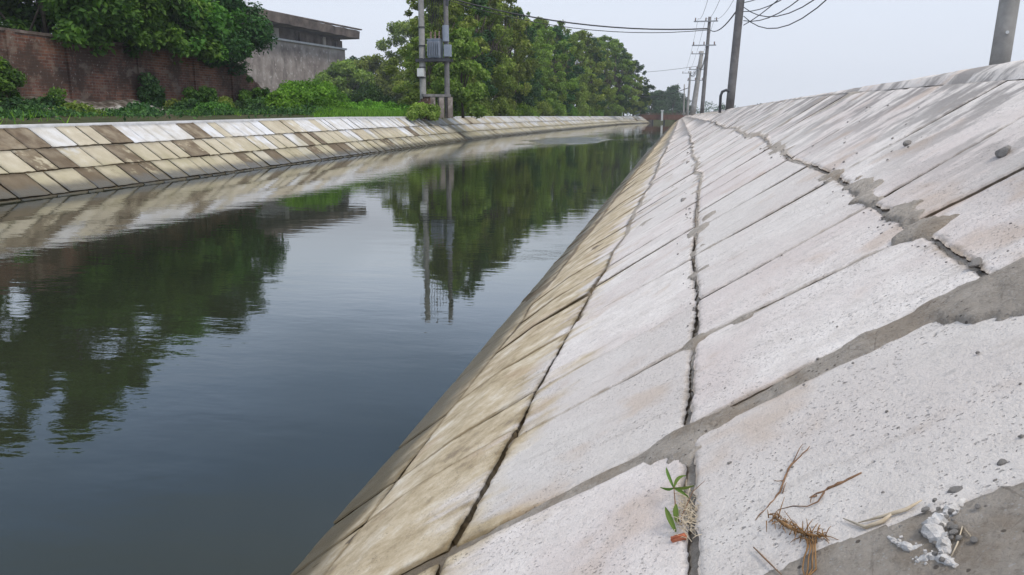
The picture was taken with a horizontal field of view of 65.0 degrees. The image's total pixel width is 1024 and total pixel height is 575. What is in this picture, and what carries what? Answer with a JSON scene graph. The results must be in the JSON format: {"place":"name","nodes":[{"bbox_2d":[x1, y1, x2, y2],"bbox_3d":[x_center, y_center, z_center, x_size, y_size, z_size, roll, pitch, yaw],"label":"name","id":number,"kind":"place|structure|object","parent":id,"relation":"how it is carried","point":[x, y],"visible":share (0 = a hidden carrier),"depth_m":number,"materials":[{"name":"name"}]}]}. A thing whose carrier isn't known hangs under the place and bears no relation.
{"place":"outdoors","nodes":[
{"label":"outdoors","id":0,"kind":"place"},
{"bbox_2d":[0,114,554,124],"bbox_3d":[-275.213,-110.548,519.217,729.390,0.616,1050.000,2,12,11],"label":"ground","id":1,"kind":"structure","parent":0,"point":[86,119],"depth_m":33.52,"materials":[{"name":"soil"}]},
{"bbox_2d":[0,56,26,102],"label":"bush","id":2,"kind":"object","parent":1,"relation":"on","point":[11,79],"visible":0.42,"depth_m":34.95,"materials":[{"name":"green plant"}]},
{"bbox_2d":[0,0,26,27],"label":"leafy tree","id":3,"kind":"object","parent":1,"relation":"on","point":[6,9],"visible":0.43,"depth_m":44.37,"materials":[{"name":"green plant"}]},
{"bbox_2d":[0,94,54,117],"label":"bush","id":4,"kind":"object","parent":1,"relation":"on","point":[18,102],"visible":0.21,"depth_m":33.25,"materials":[{"name":"green plant"}]},
{"bbox_2d":[30,95,60,107],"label":"bush","id":5,"kind":"object","parent":1,"relation":"on","point":[45,100],"visible":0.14,"depth_m":36.82,"materials":[{"name":"green plant"}]},
{"bbox_2d":[40,87,67,106],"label":"bush","id":6,"kind":"object","parent":1,"relation":"on","point":[58,93],"visible":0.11,"depth_m":37.22,"materials":[{"name":"green plant"}]},
{"bbox_2d":[52,100,110,116],"bbox_3d":[-20.138,-8.099,37.561,2.103,1.242,3.247,2,12,11],"label":"bush","id":7,"kind":"object","parent":1,"relation":"on","point":[76,106],"visible":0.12,"depth_m":36.81,"materials":[{"name":"green plant"}]},
{"bbox_2d":[0,0,193,60],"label":"leafy tree","id":8,"kind":"object","parent":1,"relation":"on","point":[83,22],"visible":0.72,"depth_m":41.13,"materials":[{"name":"green plant"}]},
{"bbox_2d":[11,0,225,64],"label":"leafy tree","id":9,"kind":"object","parent":1,"relation":"on","point":[147,41],"visible":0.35,"depth_m":45.16,"materials":[{"name":"green plant"}]},
{"bbox_2d":[1,96,235,117],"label":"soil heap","id":10,"kind":"object","parent":1,"relation":"on","point":[109,103],"visible":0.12,"depth_m":41.75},
{"bbox_2d":[0,27,261,101],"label":"brick wall","id":11,"kind":"structure","parent":1,"relation":"on","point":[44,62],"depth_m":42.35,"materials":[{"name":"brick"}]},
{"bbox_2d":[113,100,163,115],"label":"bush","id":12,"kind":"object","parent":1,"relation":"on","point":[137,105],"visible":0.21,"depth_m":39.75,"materials":[{"name":"green plant"}]},
{"bbox_2d":[136,72,168,108],"bbox_3d":[-20.287,-10.762,45.503,2.163,2.815,2.023,12,17,43],"label":"bush","id":13,"kind":"object","parent":1,"relation":"on","point":[152,92],"visible":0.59,"depth_m":45.05,"materials":[{"name":"green plant"}]},
{"bbox_2d":[163,98,179,108],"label":"bush","id":14,"kind":"object","parent":1,"relation":"on","point":[169,102],"visible":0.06,"depth_m":45.82,"materials":[{"name":"green plant"}]},
{"bbox_2d":[105,0,254,68],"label":"leafy tree","id":15,"kind":"object","parent":1,"relation":"on","point":[218,22],"visible":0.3,"depth_m":49.88,"materials":[{"name":"green plant"}]},
{"bbox_2d":[167,98,199,115],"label":"bush","id":16,"kind":"object","parent":1,"relation":"on","point":[190,103],"visible":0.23,"depth_m":45.71,"materials":[{"name":"green plant"}]},
{"bbox_2d":[0,102,378,121],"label":"weedy ground cover","id":17,"kind":"object","parent":1,"relation":"on","point":[122,112],"visible":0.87,"depth_m":33.35,"materials":[{"name":"green plant"}]},
{"bbox_2d":[180,85,220,104],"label":"bush","id":18,"kind":"object","parent":1,"relation":"on","point":[204,94],"visible":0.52,"depth_m":49.06,"materials":[{"name":"green plant"}]},
{"bbox_2d":[192,100,234,115],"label":"bush","id":19,"kind":"object","parent":1,"relation":"on","point":[212,105],"visible":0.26,"depth_m":45.44,"materials":[{"name":"green plant"}]},
{"bbox_2d":[218,96,235,108],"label":"bush","id":20,"kind":"object","parent":1,"relation":"on","point":[224,98],"visible":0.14,"depth_m":50.88,"materials":[{"name":"green plant"}]},
{"bbox_2d":[0,106,455,124],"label":"grass","id":21,"kind":"structure","parent":1,"relation":"on","point":[366,112],"depth_m":49.73,"materials":[{"name":"green plant"}]},
{"bbox_2d":[202,0,277,75],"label":"leafy tree","id":22,"kind":"object","parent":1,"relation":"on","point":[257,35],"visible":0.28,"depth_m":53.47,"materials":[{"name":"green plant"}]},
{"bbox_2d":[233,100,246,110],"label":"bush","id":23,"kind":"object","parent":1,"relation":"on","point":[238,103],"visible":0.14,"depth_m":52.60,"materials":[{"name":"green plant"}]},
{"bbox_2d":[238,75,270,102],"bbox_3d":[-17.897,-13.087,55.552,2.365,3.145,5.696,2,12,11],"label":"bush","id":24,"kind":"object","parent":1,"relation":"on","point":[253,93],"visible":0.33,"depth_m":55.15,"materials":[{"name":"green plant"}]},
{"bbox_2d":[238,97,276,114],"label":"bush","id":25,"kind":"object","parent":1,"relation":"on","point":[258,103],"visible":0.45,"depth_m":49.29,"materials":[{"name":"green plant"}]},
{"bbox_2d":[264,89,305,114],"bbox_3d":[-15.136,-11.693,52.139,3.669,2.205,4.985,2,12,11],"label":"creeper bush","id":26,"kind":"object","parent":1,"relation":"on","point":[275,98],"visible":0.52,"depth_m":51.00,"materials":[{"name":"green plant"}]},
{"bbox_2d":[229,6,361,91],"bbox_3d":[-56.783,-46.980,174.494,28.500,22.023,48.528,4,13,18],"label":"shed","id":27,"kind":"structure","parent":1,"relation":"on","point":[304,49],"depth_m":170.85,"materials":[{"name":"paint"}]},
{"bbox_2d":[266,78,351,114],"bbox_3d":[-14.361,-12.938,56.226,5.430,3.368,11.119,2,12,11],"label":"bush","id":28,"kind":"object","parent":1,"relation":"on","point":[316,93],"depth_m":54.55,"materials":[{"name":"green plant"}]},
{"bbox_2d":[314,57,375,99],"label":"broadleaf tree","id":29,"kind":"object","parent":1,"relation":"on","point":[345,68],"visible":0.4,"depth_m":148.24,"materials":[{"name":"green plant"}]},
{"bbox_2d":[302,98,410,114],"bbox_3d":[-11.370,-14.300,65.140,5.962,2.019,26.117,2,12,11],"label":"weed patch","id":30,"kind":"object","parent":1,"relation":"on","point":[371,104],"visible":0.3,"depth_m":64.33,"materials":[{"name":"green plant"}]},
{"bbox_2d":[346,82,398,105],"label":"creeper bush","id":31,"kind":"object","parent":1,"relation":"on","point":[371,93],"visible":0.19,"depth_m":77.48,"materials":[{"name":"green plant"}]},
{"bbox_2d":[344,53,408,102],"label":"broadleaf tree","id":32,"kind":"object","parent":1,"relation":"on","point":[374,64],"visible":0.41,"depth_m":157.88,"materials":[{"name":"green plant"}]},
{"bbox_2d":[375,20,415,104],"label":"broadleaf tree","id":33,"kind":"object","parent":1,"relation":"on","point":[398,29],"visible":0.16,"depth_m":163.09,"materials":[{"name":"green plant"}]},
{"bbox_2d":[389,41,419,104],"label":"broadleaf tree","id":34,"kind":"object","parent":1,"relation":"on","point":[396,78],"visible":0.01,"depth_m":121.74,"materials":[{"name":"green plant"}]},
{"bbox_2d":[417,0,425,100],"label":"utility pole","id":35,"kind":"object","parent":1,"relation":"on","point":[421,72],"visible":0.91,"depth_m":63.43,"materials":[{"name":"concrete"}]},
{"bbox_3d":[-6.250,-24.665,61.833,2.921,0.505,0.175,2,12,11],"label":"crossarm","id":36,"kind":"object","parent":35,"relation":"attached to","visible":0},
{"bbox_2d":[427,0,448,26],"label":"cable leads","id":37,"kind":"object","parent":36,"relation":"hanging from","point":[446,2],"visible":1,"depth_m":62.40,"materials":[{"name":"metal"}]},
{"bbox_2d":[392,22,459,111],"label":"tree","id":38,"kind":"object","parent":1,"relation":"on","point":[414,93],"visible":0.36,"depth_m":71.52,"materials":[{"name":"green plant"}]},
{"bbox_2d":[418,94,452,120],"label":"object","id":39,"kind":"structure","parent":1,"relation":"on","point":[429,99],"depth_m":63.78,"materials":[{"name":"concrete"}]},
{"bbox_2d":[383,0,490,104],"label":"tree","id":40,"kind":"object","parent":1,"relation":"on","point":[389,69],"visible":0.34,"depth_m":76.59,"materials":[{"name":"green plant"}]},
{"bbox_2d":[403,0,482,103],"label":"tree","id":41,"kind":"object","parent":1,"relation":"on","point":[470,29],"visible":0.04,"depth_m":82.00,"materials":[{"name":"green plant"}]},
{"bbox_2d":[443,0,449,117],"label":"utility pole","id":42,"kind":"object","parent":1,"relation":"on","point":[446,68],"visible":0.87,"depth_m":63.73,"materials":[{"name":"concrete"}]},
{"bbox_2d":[415,25,452,61],"bbox_3d":[-6.173,-19.216,63.380,2.821,2.730,1.130,2,12,11],"label":"transformer","id":43,"kind":"object","parent":42,"relation":"attached to","point":[434,49],"visible":0.99,"depth_m":63.06,"materials":[{"name":"metal"}]},
{"bbox_2d":[455,0,707,29],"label":"overhead wire","id":44,"kind":"object","parent":42,"relation":"attached to","point":[579,23],"visible":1,"depth_m":63.83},
{"bbox_2d":[407,0,498,103],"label":"tree","id":45,"kind":"object","parent":1,"relation":"on","point":[488,36],"visible":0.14,"depth_m":87.86,"materials":[{"name":"green plant"}]},
{"bbox_2d":[424,0,523,108],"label":"tree","id":46,"kind":"object","parent":1,"relation":"on","point":[504,62],"visible":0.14,"depth_m":97.05,"materials":[{"name":"green plant"}]},
{"bbox_2d":[459,99,493,117],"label":"undergrowth bush","id":47,"kind":"object","parent":1,"relation":"on","point":[486,106],"visible":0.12,"depth_m":87.92,"materials":[{"name":"green plant"}]},
{"bbox_2d":[472,0,531,109],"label":"tree","id":48,"kind":"object","parent":1,"relation":"on","point":[506,21],"visible":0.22,"depth_m":102.14,"materials":[{"name":"green plant"}]},
{"bbox_2d":[488,97,519,115],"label":"undergrowth bush","id":49,"kind":"object","parent":1,"relation":"on","point":[503,107],"visible":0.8,"depth_m":97.23,"materials":[{"name":"green plant"}]},
{"bbox_2d":[478,0,540,99],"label":"tree","id":50,"kind":"object","parent":1,"relation":"on","point":[531,69],"visible":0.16,"depth_m":107.34,"materials":[{"name":"green plant"}]},
{"bbox_2d":[503,7,544,107],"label":"tree","id":51,"kind":"object","parent":1,"relation":"on","point":[519,98],"visible":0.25,"depth_m":115.38,"materials":[{"name":"green plant"}]},
{"bbox_2d":[509,102,538,117],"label":"undergrowth bush","id":52,"kind":"object","parent":1,"relation":"on","point":[524,110],"visible":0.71,"depth_m":111.08,"materials":[{"name":"green plant"}]},
{"bbox_2d":[501,11,549,112],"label":"tree","id":53,"kind":"object","parent":1,"relation":"on","point":[536,46],"visible":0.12,"depth_m":123.03,"materials":[{"name":"green plant"}]},
{"bbox_2d":[530,100,554,115],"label":"undergrowth bush","id":54,"kind":"object","parent":1,"relation":"on","point":[545,108],"visible":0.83,"depth_m":124.92,"materials":[{"name":"green plant"}]},
{"bbox_2d":[508,21,578,112],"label":"tree","id":55,"kind":"object","parent":1,"relation":"on","point":[562,86],"visible":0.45,"depth_m":128.51,"materials":[{"name":"green plant"}]},
{"bbox_2d":[524,16,566,102],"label":"tree","id":56,"kind":"object","parent":1,"relation":"on","point":[561,98],"visible":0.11,"depth_m":136.52,"materials":[{"name":"green plant"}]},
{"bbox_2d":[551,100,568,115],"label":"undergrowth bush","id":57,"kind":"object","parent":1,"relation":"on","point":[563,113],"visible":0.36,"depth_m":135.74,"materials":[{"name":"green plant"}]},
{"bbox_2d":[540,26,585,115],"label":"tree","id":58,"kind":"object","parent":1,"relation":"on","point":[576,69],"visible":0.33,"depth_m":144.27,"materials":[{"name":"green plant"}]},
{"bbox_2d":[546,19,592,112],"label":"tree","id":59,"kind":"object","parent":1,"relation":"on","point":[576,47],"visible":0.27,"depth_m":152.99,"materials":[{"name":"green plant"}]},
{"bbox_2d":[566,103,577,115],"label":"undergrowth bush","id":60,"kind":"object","parent":1,"relation":"on","point":[572,112],"visible":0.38,"depth_m":147.55,"materials":[{"name":"green plant"}]},
{"bbox_2d":[565,32,595,105],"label":"tree","id":61,"kind":"object","parent":1,"relation":"on","point":[587,92],"visible":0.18,"depth_m":161.10,"materials":[{"name":"green plant"}]},
{"bbox_2d":[575,107,590,117],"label":"undergrowth bush","id":62,"kind":"object","parent":1,"relation":"on","point":[582,114],"visible":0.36,"depth_m":161.40,"materials":[{"name":"green plant"}]},
{"bbox_2d":[575,36,607,110],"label":"tree","id":63,"kind":"object","parent":1,"relation":"on","point":[597,59],"visible":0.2,"depth_m":178.60,"materials":[{"name":"green plant"}]},
{"bbox_2d":[586,103,598,115],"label":"undergrowth bush","id":64,"kind":"object","parent":1,"relation":"on","point":[594,112],"visible":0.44,"depth_m":176.29,"materials":[{"name":"green plant"}]},
{"bbox_2d":[574,30,611,111],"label":"tree","id":65,"kind":"object","parent":1,"relation":"on","point":[583,35],"visible":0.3,"depth_m":168.99,"materials":[{"name":"green plant"}]},
{"bbox_2d":[584,37,618,112],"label":"tree","id":66,"kind":"object","parent":1,"relation":"on","point":[608,97],"visible":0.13,"depth_m":189.13,"materials":[{"name":"green plant"}]},
{"bbox_2d":[578,35,639,115],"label":"tree","id":67,"kind":"object","parent":1,"relation":"on","point":[612,44],"visible":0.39,"depth_m":197.62,"materials":[{"name":"green plant"}]},
{"bbox_2d":[606,42,632,115],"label":"tree","id":68,"kind":"object","parent":1,"relation":"on","point":[624,104],"visible":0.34,"depth_m":206.89,"materials":[{"name":"green plant"}]},
{"bbox_2d":[617,52,644,115],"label":"tree","id":69,"kind":"object","parent":1,"relation":"on","point":[634,90],"visible":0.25,"depth_m":215.44,"materials":[{"name":"green plant"}]},
{"bbox_2d":[620,60,655,115],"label":"tree","id":70,"kind":"object","parent":1,"relation":"on","point":[639,67],"visible":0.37,"depth_m":225.04,"materials":[{"name":"green plant"}]},
{"bbox_2d":[634,78,651,116],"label":"tree","id":71,"kind":"object","parent":1,"relation":"on","point":[650,102],"visible":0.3,"depth_m":232.98,"materials":[{"name":"green plant"}]},
{"bbox_2d":[0,116,649,202],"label":"canal embankment","id":72,"kind":"structure","parent":0,"point":[43,160],"depth_m":29.20,"materials":[{"name":"concrete"}]},
{"bbox_2d":[405,102,440,121],"bbox_3d":[-6.688,-13.534,61.906,2.104,1.500,7.845,2,12,11],"label":"weed patch","id":73,"kind":"object","parent":72,"relation":"on","point":[421,110],"visible":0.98,"depth_m":60.60,"materials":[{"name":"green plant"}]},
{"bbox_2d":[431,27,490,118],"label":"broadleaf tree","id":74,"kind":"object","parent":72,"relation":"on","point":[462,71],"visible":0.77,"depth_m":65.80,"materials":[{"name":"green plant"}]},
{"bbox_2d":[0,122,673,574],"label":"canal water","id":75,"kind":"structure","parent":0,"point":[254,372],"depth_m":7.71,"materials":[{"name":"liquid"}]},
{"bbox_2d":[639,113,685,122],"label":"bridge","id":76,"kind":"structure","parent":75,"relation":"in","point":[649,118],"depth_m":235.62,"materials":[{"name":"paint"}]},
{"bbox_2d":[5,0,1023,115],"label":"sky","id":77,"kind":"structure","parent":0,"point":[841,44],"materials":[{"name":"white"}]},
{"bbox_2d":[290,60,1023,574],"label":"canal embankment","id":78,"kind":"structure","parent":0,"point":[580,406],"depth_m":2.51,"materials":[{"name":"white concrete"}]},
{"bbox_2d":[670,533,687,542],"bbox_3d":[0.333,0.501,1.607,0.036,0.015,0.016,-30,5,34],"label":"brick chip","id":79,"kind":"object","parent":78,"relation":"on","point":[676,538],"visible":0.92,"depth_m":1.60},
{"bbox_2d":[660,467,701,541],"bbox_3d":[0.364,0.444,1.708,0.084,0.085,0.336,1,12,4],"label":"weed","id":80,"kind":"object","parent":78,"relation":"on","point":[676,514],"visible":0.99,"depth_m":1.67,"materials":[{"name":"green plant"}]},
{"bbox_2d":[686,71,690,115],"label":"utility pole","id":81,"kind":"object","parent":78,"relation":"on","point":[688,98],"visible":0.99,"depth_m":127.37,"materials":[{"name":"concrete"}]},
{"bbox_2d":[687,51,704,114],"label":"utility pole","id":82,"kind":"object","parent":78,"relation":"on","point":[697,80],"visible":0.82,"depth_m":91.17,"materials":[{"name":"concrete"}]},
{"bbox_2d":[547,66,695,73],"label":"overhead wire","id":83,"kind":"object","parent":82,"relation":"attached to","point":[620,73],"visible":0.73,"depth_m":110.86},
{"bbox_2d":[692,17,717,113],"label":"utility pole","id":84,"kind":"object","parent":78,"relation":"on","point":[707,45],"visible":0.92,"depth_m":65.10,"materials":[{"name":"concrete"}]},
{"bbox_2d":[449,0,705,32],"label":"overhead wire","id":85,"kind":"object","parent":84,"relation":"attached to","point":[580,28],"visible":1,"depth_m":63.96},
{"bbox_2d":[718,89,729,112],"bbox_3d":[7.667,-6.746,29.024,0.372,0.850,0.100,2,12,11],"label":"bent pipe","id":86,"kind":"object","parent":78,"relation":"on","point":[720,97],"visible":1,"depth_m":29.00,"materials":[{"name":"metal"}]},
{"bbox_2d":[725,0,744,110],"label":"utility pole","id":87,"kind":"object","parent":78,"relation":"on","point":[733,68],"visible":0.88,"depth_m":29.58,"materials":[{"name":"concrete"}]},
{"bbox_2d":[753,547,781,574],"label":"straw","id":88,"kind":"object","parent":78,"relation":"on","point":[767,560],"visible":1,"depth_m":1.32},
{"bbox_2d":[756,444,809,518],"bbox_3d":[0.524,0.372,1.561,0.039,0.079,0.235,9,15,36],"label":"dry twig","id":89,"kind":"object","parent":78,"relation":"on","point":[785,475],"visible":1,"depth_m":1.56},
{"bbox_2d":[766,497,837,574],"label":"root tuft","id":90,"kind":"object","parent":78,"relation":"on","point":[784,522],"visible":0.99,"depth_m":1.32,"materials":[{"name":"plant"}]},
{"bbox_2d":[778,472,861,509],"bbox_3d":[0.548,0.370,1.426,0.136,0.089,0.044,2,12,11],"label":"dry twig","id":91,"kind":"object","parent":78,"relation":"on","point":[835,484],"visible":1,"depth_m":1.43,"materials":[{"name":"wood"}]},
{"bbox_2d":[843,513,891,528],"bbox_3d":[0.557,0.364,1.269,0.080,0.044,0.035,12,17,43],"label":"straw","id":92,"kind":"object","parent":78,"relation":"on","point":[880,521],"visible":1,"depth_m":1.25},
{"bbox_2d":[858,499,921,522],"bbox_3d":[0.588,0.351,1.251,0.087,0.056,0.014,5,13,21],"label":"straw","id":93,"kind":"object","parent":78,"relation":"on","point":[905,509],"visible":1,"depth_m":1.24,"materials":[{"name":"plant"}]},
{"bbox_2d":[887,498,965,567],"bbox_3d":[0.604,0.357,1.136,0.107,0.072,0.146,2,12,11],"label":"plaster lump","id":94,"kind":"object","parent":78,"relation":"on","point":[932,530],"visible":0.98,"depth_m":1.15,"materials":[{"name":"paint"}]},
{"bbox_2d":[947,486,962,492],"bbox_3d":[0.675,0.309,1.224,0.024,0.011,0.018,-29,5,38],"label":"stone","id":95,"kind":"object","parent":78,"relation":"on","point":[954,489],"visible":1,"depth_m":1.22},
{"bbox_2d":[951,526,970,555],"bbox_3d":[0.618,0.349,1.101,0.016,0.021,0.062,10,15,38],"label":"straw","id":96,"kind":"object","parent":78,"relation":"on","point":[958,541],"visible":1,"depth_m":1.10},
{"bbox_2d":[968,257,982,267],"bbox_3d":[1.155,-0.060,2.005,0.042,0.021,0.031,-35,5,-39],"label":"stone","id":97,"kind":"object","parent":78,"relation":"on","point":[976,262],"visible":1,"depth_m":1.99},
{"bbox_2d":[995,145,1011,157],"bbox_3d":[1.697,-0.472,2.776,0.054,0.033,0.077,-31,4,23],"label":"stone","id":98,"kind":"object","parent":78,"relation":"on","point":[1002,152],"visible":1,"depth_m":2.75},
{"bbox_2d":[653,120,674,121],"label":"ground","id":99,"kind":"structure","parent":0,"point":[665,121],"depth_m":290.22,"materials":[{"name":"soil"}]},
{"bbox_2d":[639,91,665,114],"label":"distant tree","id":100,"kind":"object","parent":99,"relation":"on","point":[655,108],"visible":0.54,"depth_m":298.62,"materials":[{"name":"green plant"}]},
{"bbox_2d":[646,90,669,113],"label":"distant tree","id":101,"kind":"object","parent":99,"relation":"on","point":[666,105],"visible":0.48,"depth_m":327.76,"materials":[{"name":"green plant"}]},
{"bbox_2d":[665,95,679,114],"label":"distant tree","id":102,"kind":"object","parent":99,"relation":"on","point":[675,109],"visible":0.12,"depth_m":348.17,"materials":[{"name":"green plant"}]},
{"bbox_2d":[662,85,682,114],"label":"distant tree","id":103,"kind":"object","parent":99,"relation":"on","point":[672,89],"visible":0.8,"depth_m":337.91,"materials":[{"name":"green plant"}]},
{"bbox_2d":[670,92,690,114],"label":"distant tree","id":104,"kind":"object","parent":99,"relation":"on","point":[680,94],"visible":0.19,"depth_m":357.59,"materials":[{"name":"green plant"}]},
{"bbox_2d":[675,96,691,114],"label":"distant tree","id":105,"kind":"object","parent":99,"relation":"on","point":[680,111],"visible":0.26,"depth_m":376.73,"materials":[{"name":"green plant"}]},
{"bbox_3d":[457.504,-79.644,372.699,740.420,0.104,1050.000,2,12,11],"label":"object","id":106,"kind":"structure","parent":0,"visible":0},
{"bbox_2d":[465,101,760,115],"bbox_3d":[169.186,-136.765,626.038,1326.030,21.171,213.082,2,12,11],"label":"distant wood","id":107,"kind":"object","parent":106,"relation":"on","point":[708,108],"visible":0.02,"depth_m":621.04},
{"bbox_2d":[989,0,1019,64],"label":"utility pole","id":108,"kind":"object","parent":106,"relation":"on","point":[1004,32],"visible":0.64,"depth_m":10.80,"materials":[{"name":"concrete"}]},
{"bbox_2d":[743,0,797,21],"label":"overhead wire","id":109,"kind":"object","parent":108,"relation":"attached to","point":[773,15],"visible":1,"depth_m":24.80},
{"bbox_2d":[744,0,813,16],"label":"overhead wire","id":110,"kind":"object","parent":108,"relation":"attached to","point":[782,14],"visible":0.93,"depth_m":23.92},
{"bbox_2d":[743,0,825,28],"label":"overhead wire","id":111,"kind":"object","parent":108,"relation":"attached to","point":[789,24],"visible":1,"depth_m":23.15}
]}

